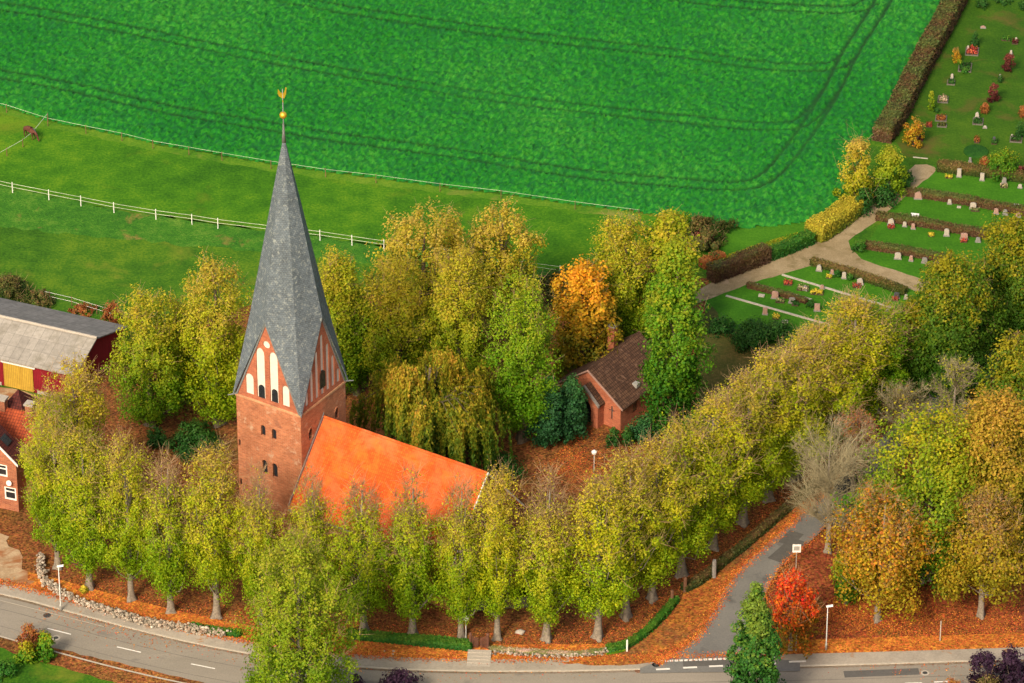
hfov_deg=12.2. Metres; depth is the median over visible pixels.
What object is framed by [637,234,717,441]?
oak tree
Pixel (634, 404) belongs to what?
window
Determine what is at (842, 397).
lime tree
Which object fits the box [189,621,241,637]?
hedge
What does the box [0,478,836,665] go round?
fallen leaves
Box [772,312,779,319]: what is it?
grave bed
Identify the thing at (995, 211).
gravestone
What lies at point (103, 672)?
verge
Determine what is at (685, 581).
gate post
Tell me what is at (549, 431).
conifer
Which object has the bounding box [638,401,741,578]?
lime tree
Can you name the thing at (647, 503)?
lime tree
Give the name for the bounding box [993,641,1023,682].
bush
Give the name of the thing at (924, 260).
gravestone
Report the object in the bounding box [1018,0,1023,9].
bush
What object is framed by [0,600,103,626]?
road marking
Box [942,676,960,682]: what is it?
bush
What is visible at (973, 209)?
grave bed
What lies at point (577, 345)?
maple tree
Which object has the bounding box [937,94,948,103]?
grave bed
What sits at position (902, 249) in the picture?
hedge
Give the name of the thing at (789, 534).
road patch
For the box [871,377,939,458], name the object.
bare tree
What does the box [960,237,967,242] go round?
grave bed
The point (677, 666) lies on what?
junction
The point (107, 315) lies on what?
bush
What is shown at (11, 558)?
house yard
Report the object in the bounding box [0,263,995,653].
churchyard ground
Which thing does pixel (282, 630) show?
willow tree
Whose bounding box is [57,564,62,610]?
street lamp
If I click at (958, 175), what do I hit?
gravestone
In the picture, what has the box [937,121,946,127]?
grave bed
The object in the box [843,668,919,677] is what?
road patch
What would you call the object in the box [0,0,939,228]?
crop field
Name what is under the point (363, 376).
lime tree
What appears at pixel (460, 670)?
kerb
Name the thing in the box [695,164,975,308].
cemetery path
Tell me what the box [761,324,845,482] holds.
lime tree
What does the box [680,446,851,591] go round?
hedge
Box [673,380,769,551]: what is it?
lime tree
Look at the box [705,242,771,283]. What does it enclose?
hedge
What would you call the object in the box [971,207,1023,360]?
oak tree
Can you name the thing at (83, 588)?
bush
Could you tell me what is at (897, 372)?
lime tree
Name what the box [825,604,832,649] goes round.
street lamp
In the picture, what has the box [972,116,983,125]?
grave bed
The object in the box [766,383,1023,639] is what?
corner plot
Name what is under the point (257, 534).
lime tree
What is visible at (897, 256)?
gravestone
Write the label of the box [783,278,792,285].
grave bed
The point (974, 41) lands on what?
bush
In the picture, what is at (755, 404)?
lime tree
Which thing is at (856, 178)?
bush
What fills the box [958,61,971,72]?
grave bed
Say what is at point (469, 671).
kerb
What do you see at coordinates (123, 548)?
lime tree
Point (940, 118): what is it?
grave bed
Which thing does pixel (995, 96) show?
bush
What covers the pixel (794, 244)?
hedge
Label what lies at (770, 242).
hedge
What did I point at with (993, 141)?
grave bed
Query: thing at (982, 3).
bush
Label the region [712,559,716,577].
stone pillar
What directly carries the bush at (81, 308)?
on the ground at (90, 270)
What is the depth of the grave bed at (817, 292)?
528.52 m
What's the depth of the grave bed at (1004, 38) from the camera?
580.46 m
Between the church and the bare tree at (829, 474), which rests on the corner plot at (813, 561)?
the bare tree at (829, 474)
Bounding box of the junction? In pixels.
[640,660,799,672]
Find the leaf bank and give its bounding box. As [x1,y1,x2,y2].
[560,505,800,665]
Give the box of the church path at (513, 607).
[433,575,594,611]
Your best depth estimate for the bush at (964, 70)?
573.01 m
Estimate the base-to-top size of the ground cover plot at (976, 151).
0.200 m
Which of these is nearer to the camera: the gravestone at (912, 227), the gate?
the gate
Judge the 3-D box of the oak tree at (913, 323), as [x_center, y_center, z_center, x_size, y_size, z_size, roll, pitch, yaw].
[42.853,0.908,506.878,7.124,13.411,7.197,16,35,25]
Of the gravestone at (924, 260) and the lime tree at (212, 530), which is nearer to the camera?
the lime tree at (212, 530)
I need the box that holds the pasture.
[0,113,667,270]
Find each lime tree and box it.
[8,381,87,529]
[16,404,81,570]
[40,348,111,484]
[42,417,122,590]
[86,425,159,602]
[100,282,198,427]
[134,440,205,613]
[155,293,209,404]
[174,246,253,427]
[178,434,252,619]
[227,457,293,624]
[282,458,341,615]
[317,244,366,397]
[320,467,399,630]
[334,278,380,396]
[355,254,442,383]
[379,458,452,633]
[413,241,501,376]
[430,463,488,638]
[462,456,530,641]
[479,264,564,444]
[512,458,588,643]
[556,470,638,641]
[585,438,676,622]
[586,209,660,341]
[616,427,696,603]
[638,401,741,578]
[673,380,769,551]
[703,364,793,528]
[733,341,824,503]
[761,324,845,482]
[765,311,874,457]
[814,282,900,435]
[840,290,922,413]
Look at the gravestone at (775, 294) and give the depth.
527.54 m
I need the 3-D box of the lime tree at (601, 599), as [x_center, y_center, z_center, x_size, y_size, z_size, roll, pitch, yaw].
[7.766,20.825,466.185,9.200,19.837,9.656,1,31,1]
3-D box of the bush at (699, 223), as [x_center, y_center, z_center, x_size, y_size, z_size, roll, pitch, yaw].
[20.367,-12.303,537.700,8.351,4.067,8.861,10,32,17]
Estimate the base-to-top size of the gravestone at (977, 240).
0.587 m
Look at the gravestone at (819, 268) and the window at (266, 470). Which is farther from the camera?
the gravestone at (819, 268)
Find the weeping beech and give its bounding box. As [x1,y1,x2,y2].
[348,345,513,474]
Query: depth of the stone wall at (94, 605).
474.28 m
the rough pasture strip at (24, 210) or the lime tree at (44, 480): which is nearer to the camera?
the lime tree at (44, 480)
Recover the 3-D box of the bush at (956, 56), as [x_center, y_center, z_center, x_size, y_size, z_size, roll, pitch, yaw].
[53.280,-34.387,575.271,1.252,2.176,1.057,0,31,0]
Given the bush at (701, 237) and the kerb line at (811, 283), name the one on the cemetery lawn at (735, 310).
the kerb line at (811, 283)
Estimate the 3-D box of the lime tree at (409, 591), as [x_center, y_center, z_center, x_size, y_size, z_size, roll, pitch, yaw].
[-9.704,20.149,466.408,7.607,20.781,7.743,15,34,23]
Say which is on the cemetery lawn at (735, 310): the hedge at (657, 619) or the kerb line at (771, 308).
the kerb line at (771, 308)
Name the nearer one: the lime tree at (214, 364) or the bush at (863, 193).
the lime tree at (214, 364)
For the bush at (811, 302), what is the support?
on the cemetery lawn at (735, 310)
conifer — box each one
[520,373,576,448]
[559,373,591,440]
[723,581,786,682]
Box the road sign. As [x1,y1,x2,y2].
[792,544,800,563]
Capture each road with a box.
[0,595,1023,682]
[659,344,1003,661]
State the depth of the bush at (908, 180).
548.51 m
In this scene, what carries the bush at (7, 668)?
on the garden lawn at (40, 672)
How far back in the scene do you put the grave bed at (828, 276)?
531.51 m
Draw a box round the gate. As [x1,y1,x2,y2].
[469,632,489,648]
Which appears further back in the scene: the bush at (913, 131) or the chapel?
the bush at (913, 131)
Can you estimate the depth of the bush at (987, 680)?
460.81 m
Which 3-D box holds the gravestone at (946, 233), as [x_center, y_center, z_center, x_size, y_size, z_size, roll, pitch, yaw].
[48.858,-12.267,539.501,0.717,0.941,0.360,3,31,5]
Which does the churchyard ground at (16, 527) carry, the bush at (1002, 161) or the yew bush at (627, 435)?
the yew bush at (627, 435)
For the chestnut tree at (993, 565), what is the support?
on the corner plot at (813, 561)
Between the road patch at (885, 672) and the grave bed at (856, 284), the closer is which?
the road patch at (885, 672)
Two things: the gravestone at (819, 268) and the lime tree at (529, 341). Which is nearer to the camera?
the lime tree at (529, 341)
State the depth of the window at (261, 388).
479.53 m
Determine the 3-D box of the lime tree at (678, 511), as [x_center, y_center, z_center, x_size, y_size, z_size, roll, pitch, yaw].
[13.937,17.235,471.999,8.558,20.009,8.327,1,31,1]
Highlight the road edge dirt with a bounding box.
[0,595,1023,673]
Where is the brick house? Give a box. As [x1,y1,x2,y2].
[0,389,57,511]
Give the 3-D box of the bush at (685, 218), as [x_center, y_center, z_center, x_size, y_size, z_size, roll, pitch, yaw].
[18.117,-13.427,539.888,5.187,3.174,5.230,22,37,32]
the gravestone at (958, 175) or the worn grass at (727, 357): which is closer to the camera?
the worn grass at (727, 357)
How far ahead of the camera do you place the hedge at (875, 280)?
530.86 m
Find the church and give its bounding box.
[228,87,523,610]
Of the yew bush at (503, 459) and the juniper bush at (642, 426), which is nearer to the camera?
the yew bush at (503, 459)
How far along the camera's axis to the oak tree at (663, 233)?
511.37 m
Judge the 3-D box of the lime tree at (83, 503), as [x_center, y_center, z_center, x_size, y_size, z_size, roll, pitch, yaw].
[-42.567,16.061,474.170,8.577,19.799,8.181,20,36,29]
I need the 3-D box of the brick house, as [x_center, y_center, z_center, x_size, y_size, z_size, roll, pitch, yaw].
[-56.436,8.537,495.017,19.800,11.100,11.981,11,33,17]
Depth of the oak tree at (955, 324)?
501.79 m
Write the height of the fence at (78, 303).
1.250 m
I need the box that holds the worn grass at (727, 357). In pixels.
[694,307,791,417]
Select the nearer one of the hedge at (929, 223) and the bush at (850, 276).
the bush at (850, 276)
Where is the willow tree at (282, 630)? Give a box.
[224,521,367,682]
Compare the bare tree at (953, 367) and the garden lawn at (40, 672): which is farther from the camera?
the bare tree at (953, 367)
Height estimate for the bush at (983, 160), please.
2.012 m
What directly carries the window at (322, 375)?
in the church
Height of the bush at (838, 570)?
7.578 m
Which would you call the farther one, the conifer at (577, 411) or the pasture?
the pasture
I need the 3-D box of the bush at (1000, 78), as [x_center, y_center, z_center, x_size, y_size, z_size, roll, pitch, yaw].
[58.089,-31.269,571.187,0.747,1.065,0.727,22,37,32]
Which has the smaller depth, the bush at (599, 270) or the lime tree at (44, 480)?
the lime tree at (44, 480)
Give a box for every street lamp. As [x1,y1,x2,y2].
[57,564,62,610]
[591,450,596,472]
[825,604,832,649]
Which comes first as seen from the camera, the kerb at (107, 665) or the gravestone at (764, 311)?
the kerb at (107, 665)
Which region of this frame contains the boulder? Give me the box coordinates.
[515,629,524,634]
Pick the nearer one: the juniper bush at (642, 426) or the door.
the juniper bush at (642, 426)
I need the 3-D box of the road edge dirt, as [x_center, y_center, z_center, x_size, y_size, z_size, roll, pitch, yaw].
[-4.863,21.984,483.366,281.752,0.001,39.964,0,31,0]
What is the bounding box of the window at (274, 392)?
[272,389,277,402]
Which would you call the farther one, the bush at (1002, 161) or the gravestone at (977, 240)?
the bush at (1002, 161)
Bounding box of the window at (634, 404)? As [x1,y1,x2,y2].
[633,401,636,411]
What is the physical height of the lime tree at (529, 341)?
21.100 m
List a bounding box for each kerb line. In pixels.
[725,295,829,325]
[781,274,891,307]
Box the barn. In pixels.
[0,298,126,400]
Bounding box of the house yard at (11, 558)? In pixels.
[0,533,33,598]
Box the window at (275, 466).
[274,464,277,476]
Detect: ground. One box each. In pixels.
[0,64,936,465]
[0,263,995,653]
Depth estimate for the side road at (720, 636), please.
479.70 m
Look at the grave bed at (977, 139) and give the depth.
558.53 m
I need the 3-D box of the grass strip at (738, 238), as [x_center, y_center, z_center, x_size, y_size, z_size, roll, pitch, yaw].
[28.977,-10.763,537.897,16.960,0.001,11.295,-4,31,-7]
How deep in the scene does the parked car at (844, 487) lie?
493.40 m
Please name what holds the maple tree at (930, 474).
on the corner plot at (813, 561)
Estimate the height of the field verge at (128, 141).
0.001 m
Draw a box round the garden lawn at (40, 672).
[0,648,114,682]
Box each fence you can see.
[0,103,636,209]
[0,181,559,269]
[1,113,47,154]
[45,291,121,318]
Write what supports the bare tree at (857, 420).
on the corner plot at (813, 561)
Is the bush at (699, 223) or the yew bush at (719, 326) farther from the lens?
the bush at (699, 223)
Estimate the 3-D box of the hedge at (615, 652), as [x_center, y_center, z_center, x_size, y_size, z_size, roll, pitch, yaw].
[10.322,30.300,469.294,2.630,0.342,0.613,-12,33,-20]
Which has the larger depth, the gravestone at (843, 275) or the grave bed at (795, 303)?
the gravestone at (843, 275)
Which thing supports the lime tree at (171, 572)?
on the churchyard ground at (16, 527)
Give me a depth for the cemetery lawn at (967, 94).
569.12 m
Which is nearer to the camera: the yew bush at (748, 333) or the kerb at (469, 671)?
the kerb at (469, 671)
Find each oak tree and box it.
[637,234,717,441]
[641,204,703,338]
[892,291,946,402]
[902,247,1017,411]
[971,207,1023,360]
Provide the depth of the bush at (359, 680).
461.82 m
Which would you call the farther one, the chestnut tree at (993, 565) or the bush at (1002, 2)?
the bush at (1002, 2)
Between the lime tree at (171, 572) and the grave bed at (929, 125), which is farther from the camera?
the grave bed at (929, 125)
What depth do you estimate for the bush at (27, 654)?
466.94 m
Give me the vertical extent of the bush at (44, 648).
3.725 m
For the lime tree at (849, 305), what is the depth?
497.16 m
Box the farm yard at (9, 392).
[0,387,60,415]
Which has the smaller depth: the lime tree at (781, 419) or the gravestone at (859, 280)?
the lime tree at (781, 419)
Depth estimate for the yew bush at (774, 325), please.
519.10 m
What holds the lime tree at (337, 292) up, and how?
on the churchyard ground at (16, 527)
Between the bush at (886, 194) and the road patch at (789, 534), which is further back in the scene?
the bush at (886, 194)
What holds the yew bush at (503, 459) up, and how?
on the churchyard ground at (16, 527)
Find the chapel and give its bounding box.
[555,323,668,429]
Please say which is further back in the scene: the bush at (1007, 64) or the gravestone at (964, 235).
the bush at (1007, 64)
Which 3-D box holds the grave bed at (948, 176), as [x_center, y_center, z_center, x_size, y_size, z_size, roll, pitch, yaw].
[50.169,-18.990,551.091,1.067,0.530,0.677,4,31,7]
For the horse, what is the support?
on the pasture
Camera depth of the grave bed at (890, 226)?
541.06 m
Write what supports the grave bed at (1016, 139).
on the cemetery lawn at (967, 94)
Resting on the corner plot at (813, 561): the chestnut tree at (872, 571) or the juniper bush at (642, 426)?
the chestnut tree at (872, 571)
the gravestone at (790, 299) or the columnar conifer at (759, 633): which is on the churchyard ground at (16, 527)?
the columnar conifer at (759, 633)
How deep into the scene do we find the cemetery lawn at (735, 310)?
535.77 m
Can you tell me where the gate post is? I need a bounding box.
[683,576,686,591]
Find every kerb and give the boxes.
[0,593,1023,670]
[0,636,184,682]
[1,594,1023,671]
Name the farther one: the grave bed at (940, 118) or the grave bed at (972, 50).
the grave bed at (972, 50)
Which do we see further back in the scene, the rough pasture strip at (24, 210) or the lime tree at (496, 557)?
the rough pasture strip at (24, 210)
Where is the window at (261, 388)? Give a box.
[259,385,264,398]
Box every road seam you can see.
[2,609,1022,682]
[2,626,233,682]
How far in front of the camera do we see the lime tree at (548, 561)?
464.50 m
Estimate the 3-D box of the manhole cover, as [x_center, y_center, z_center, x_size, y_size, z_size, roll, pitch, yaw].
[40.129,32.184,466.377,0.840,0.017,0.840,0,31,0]
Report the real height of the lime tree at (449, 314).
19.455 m
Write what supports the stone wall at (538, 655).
on the churchyard ground at (16, 527)
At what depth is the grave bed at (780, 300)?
526.98 m
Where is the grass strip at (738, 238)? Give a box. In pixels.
[704,221,809,275]
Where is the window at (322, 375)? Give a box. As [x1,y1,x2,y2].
[320,370,325,388]
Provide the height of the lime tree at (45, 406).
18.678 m
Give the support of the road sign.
on the corner plot at (813, 561)
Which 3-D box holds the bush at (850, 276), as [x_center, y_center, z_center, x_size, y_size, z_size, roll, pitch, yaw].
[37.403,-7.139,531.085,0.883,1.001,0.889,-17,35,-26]
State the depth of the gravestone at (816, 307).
525.23 m
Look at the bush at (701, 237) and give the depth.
537.00 m
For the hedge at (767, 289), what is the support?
on the cemetery lawn at (735, 310)
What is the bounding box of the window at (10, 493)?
[4,486,16,500]
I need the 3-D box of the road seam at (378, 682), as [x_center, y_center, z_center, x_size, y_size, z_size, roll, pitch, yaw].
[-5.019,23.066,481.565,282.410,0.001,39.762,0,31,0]
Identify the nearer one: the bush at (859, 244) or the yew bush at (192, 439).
the yew bush at (192, 439)
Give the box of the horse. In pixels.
[23,126,38,140]
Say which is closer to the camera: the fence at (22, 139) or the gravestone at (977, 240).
the gravestone at (977, 240)
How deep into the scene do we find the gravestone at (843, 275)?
531.33 m
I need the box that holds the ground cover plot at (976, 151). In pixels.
[964,144,988,158]
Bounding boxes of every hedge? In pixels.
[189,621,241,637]
[346,628,472,651]
[605,595,679,652]
[605,648,629,654]
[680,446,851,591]
[698,250,725,269]
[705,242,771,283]
[710,232,797,262]
[746,281,808,303]
[769,229,816,260]
[804,193,863,242]
[809,256,908,294]
[865,239,946,261]
[871,0,967,143]
[875,210,989,237]
[906,186,1023,215]
[935,159,1023,183]
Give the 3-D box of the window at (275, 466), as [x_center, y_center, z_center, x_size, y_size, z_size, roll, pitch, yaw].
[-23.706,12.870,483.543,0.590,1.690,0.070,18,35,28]
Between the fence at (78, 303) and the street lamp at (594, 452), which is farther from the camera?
the fence at (78, 303)
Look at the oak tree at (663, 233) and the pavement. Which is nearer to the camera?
the pavement
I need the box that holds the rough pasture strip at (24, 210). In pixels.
[0,186,555,282]
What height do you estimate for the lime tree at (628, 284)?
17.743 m
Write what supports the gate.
on the leaf verge at (868, 644)
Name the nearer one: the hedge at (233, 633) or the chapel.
the hedge at (233, 633)
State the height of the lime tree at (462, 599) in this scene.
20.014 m
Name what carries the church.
on the churchyard ground at (16, 527)
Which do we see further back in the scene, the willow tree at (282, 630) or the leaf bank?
the leaf bank
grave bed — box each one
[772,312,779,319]
[775,297,784,303]
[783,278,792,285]
[791,300,798,305]
[797,283,808,291]
[810,288,823,295]
[826,273,831,278]
[852,282,861,288]
[887,223,894,228]
[926,121,931,127]
[935,113,946,121]
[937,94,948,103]
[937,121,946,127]
[945,173,952,178]
[947,78,954,85]
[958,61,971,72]
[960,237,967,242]
[965,44,978,55]
[970,207,979,211]
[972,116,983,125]
[974,135,979,143]
[991,138,997,144]
[1000,183,1007,187]
[1001,35,1010,40]
[1010,135,1021,142]
[1012,38,1017,44]
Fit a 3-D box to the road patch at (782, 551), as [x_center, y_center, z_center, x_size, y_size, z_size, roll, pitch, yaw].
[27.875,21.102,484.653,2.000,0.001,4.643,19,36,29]
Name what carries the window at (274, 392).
in the church
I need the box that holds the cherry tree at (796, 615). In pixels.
[766,560,822,659]
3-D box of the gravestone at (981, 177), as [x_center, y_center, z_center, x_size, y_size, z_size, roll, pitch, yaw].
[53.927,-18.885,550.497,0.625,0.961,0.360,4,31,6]
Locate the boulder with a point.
(520, 631)
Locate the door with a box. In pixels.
[0,360,34,391]
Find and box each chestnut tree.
[821,477,951,623]
[925,481,1023,619]
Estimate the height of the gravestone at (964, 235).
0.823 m
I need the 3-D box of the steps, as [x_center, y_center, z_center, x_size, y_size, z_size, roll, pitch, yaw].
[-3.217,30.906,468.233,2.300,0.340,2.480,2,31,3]
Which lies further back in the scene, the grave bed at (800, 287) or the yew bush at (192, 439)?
the grave bed at (800, 287)
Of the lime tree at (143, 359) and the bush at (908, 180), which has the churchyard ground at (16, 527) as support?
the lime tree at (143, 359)
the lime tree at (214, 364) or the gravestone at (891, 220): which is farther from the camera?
the gravestone at (891, 220)
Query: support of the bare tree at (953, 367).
on the corner plot at (813, 561)
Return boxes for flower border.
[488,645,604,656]
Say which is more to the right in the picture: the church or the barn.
the church
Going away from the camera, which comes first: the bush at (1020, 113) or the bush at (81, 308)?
the bush at (81, 308)
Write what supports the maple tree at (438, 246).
on the churchyard ground at (16, 527)
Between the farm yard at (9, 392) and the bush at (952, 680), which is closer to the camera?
the bush at (952, 680)
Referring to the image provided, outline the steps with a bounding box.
[467,649,490,666]
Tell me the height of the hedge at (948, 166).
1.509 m
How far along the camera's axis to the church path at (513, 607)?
477.14 m
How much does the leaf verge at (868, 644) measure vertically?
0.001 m
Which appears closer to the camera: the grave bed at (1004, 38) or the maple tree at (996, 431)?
the maple tree at (996, 431)
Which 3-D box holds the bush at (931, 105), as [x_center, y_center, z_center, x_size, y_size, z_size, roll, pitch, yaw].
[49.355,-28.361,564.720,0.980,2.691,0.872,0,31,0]
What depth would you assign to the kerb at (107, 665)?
467.22 m
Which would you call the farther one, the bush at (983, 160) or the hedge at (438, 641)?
the bush at (983, 160)
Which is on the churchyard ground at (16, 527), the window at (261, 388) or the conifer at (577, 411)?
the conifer at (577, 411)
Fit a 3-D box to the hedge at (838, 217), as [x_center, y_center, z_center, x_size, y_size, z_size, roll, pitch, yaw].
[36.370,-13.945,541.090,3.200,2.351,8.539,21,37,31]
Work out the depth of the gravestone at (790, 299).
526.74 m
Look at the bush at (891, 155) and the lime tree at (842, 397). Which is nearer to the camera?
the lime tree at (842, 397)
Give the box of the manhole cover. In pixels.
[921,670,928,674]
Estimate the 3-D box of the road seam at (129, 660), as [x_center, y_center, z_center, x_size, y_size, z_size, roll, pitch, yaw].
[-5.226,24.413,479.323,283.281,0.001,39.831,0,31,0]
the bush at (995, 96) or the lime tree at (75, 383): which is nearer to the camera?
the lime tree at (75, 383)
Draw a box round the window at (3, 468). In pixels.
[0,464,7,476]
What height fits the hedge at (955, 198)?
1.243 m
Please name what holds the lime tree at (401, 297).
on the churchyard ground at (16, 527)
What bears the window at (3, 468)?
in the brick house
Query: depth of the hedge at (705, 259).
533.58 m
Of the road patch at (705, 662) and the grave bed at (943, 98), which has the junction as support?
the road patch at (705, 662)
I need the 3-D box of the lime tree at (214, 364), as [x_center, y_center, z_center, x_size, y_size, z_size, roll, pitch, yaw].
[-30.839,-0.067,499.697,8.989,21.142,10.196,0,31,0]
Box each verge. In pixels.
[0,106,638,219]
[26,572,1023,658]
[37,647,203,682]
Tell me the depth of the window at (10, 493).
490.31 m
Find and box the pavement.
[0,582,1023,669]
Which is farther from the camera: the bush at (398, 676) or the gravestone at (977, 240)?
the gravestone at (977, 240)
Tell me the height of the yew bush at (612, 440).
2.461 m
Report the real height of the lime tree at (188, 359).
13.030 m
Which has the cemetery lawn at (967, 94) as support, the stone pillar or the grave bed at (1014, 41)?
the grave bed at (1014, 41)
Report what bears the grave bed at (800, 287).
on the cemetery lawn at (735, 310)
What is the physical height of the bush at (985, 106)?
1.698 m
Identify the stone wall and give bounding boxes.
[34,552,231,637]
[491,647,608,659]
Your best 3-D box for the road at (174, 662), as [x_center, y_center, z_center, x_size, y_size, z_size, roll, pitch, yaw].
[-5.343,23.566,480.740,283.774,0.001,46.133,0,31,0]
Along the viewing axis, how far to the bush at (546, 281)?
525.91 m
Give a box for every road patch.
[683,659,736,666]
[768,537,806,563]
[779,530,803,543]
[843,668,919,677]
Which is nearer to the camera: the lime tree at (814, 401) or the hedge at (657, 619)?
the hedge at (657, 619)
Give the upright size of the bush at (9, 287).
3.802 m
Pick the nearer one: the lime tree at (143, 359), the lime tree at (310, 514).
the lime tree at (310, 514)
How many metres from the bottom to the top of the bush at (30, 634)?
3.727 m
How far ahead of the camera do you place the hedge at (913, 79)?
569.94 m
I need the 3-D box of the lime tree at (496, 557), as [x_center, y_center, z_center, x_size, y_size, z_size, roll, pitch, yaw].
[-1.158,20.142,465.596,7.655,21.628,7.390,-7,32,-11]
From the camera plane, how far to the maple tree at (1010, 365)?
487.84 m
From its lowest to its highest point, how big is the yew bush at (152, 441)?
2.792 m
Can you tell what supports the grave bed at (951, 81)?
on the cemetery lawn at (967, 94)
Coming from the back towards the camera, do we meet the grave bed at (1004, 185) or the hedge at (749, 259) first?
the grave bed at (1004, 185)
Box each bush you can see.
[0,271,33,301]
[0,658,17,682]
[12,639,38,668]
[13,622,42,650]
[20,286,55,308]
[35,630,57,664]
[67,302,97,316]
[79,585,88,593]
[99,299,123,324]
[146,425,166,449]
[164,417,222,463]
[348,673,364,682]
[379,667,423,682]
[482,450,527,485]
[535,265,570,306]
[574,251,617,291]
[604,427,620,448]
[621,427,634,445]
[625,412,663,444]
[644,206,691,232]
[679,212,738,257]
[693,229,716,250]
[704,312,737,337]
[727,315,779,352]
[764,316,796,346]
[805,299,814,307]
[829,547,860,604]
[832,124,882,205]
[833,268,840,277]
[846,273,853,280]
[851,239,866,252]
[855,185,875,216]
[866,144,909,197]
[871,181,900,209]
[893,169,915,188]
[900,115,925,148]
[927,91,934,110]
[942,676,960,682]
[952,47,961,62]
[961,67,968,73]
[966,648,998,682]
[967,674,1001,682]
[970,31,979,47]
[975,0,988,10]
[977,155,989,165]
[980,102,988,114]
[982,146,1021,182]
[986,82,1001,103]
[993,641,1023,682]
[995,0,1012,5]
[997,75,1003,82]
[1000,52,1015,72]
[1015,121,1023,137]
[1017,106,1023,117]
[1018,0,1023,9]
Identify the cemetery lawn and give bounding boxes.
[705,167,1023,344]
[893,0,1023,168]
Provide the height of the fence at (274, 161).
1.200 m
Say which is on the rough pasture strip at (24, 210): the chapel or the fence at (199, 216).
the fence at (199, 216)
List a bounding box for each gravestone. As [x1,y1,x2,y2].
[762,307,767,314]
[771,291,778,298]
[788,297,794,303]
[814,303,819,311]
[816,264,821,271]
[841,272,845,278]
[856,278,863,285]
[887,218,894,224]
[894,252,901,259]
[910,223,915,229]
[914,191,921,199]
[921,257,927,263]
[943,228,949,236]
[956,168,961,177]
[960,233,967,239]
[969,202,975,208]
[975,237,980,242]
[979,173,984,180]
[993,208,998,214]
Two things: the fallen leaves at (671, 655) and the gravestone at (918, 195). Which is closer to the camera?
the fallen leaves at (671, 655)
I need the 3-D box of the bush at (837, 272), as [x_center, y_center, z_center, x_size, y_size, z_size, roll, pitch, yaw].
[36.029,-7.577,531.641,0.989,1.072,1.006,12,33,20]
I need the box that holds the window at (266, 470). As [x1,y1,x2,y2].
[264,460,267,472]
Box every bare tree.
[781,407,885,553]
[831,401,880,497]
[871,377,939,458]
[927,353,980,433]
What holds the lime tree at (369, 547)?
on the churchyard ground at (16, 527)
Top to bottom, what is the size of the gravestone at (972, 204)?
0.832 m
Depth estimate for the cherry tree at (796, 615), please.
466.34 m
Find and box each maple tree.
[359,195,481,345]
[459,196,548,335]
[537,253,623,380]
[830,389,1018,599]
[933,381,1023,571]
[971,328,1023,460]
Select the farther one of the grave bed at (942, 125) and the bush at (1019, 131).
the grave bed at (942, 125)
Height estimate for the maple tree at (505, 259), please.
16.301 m

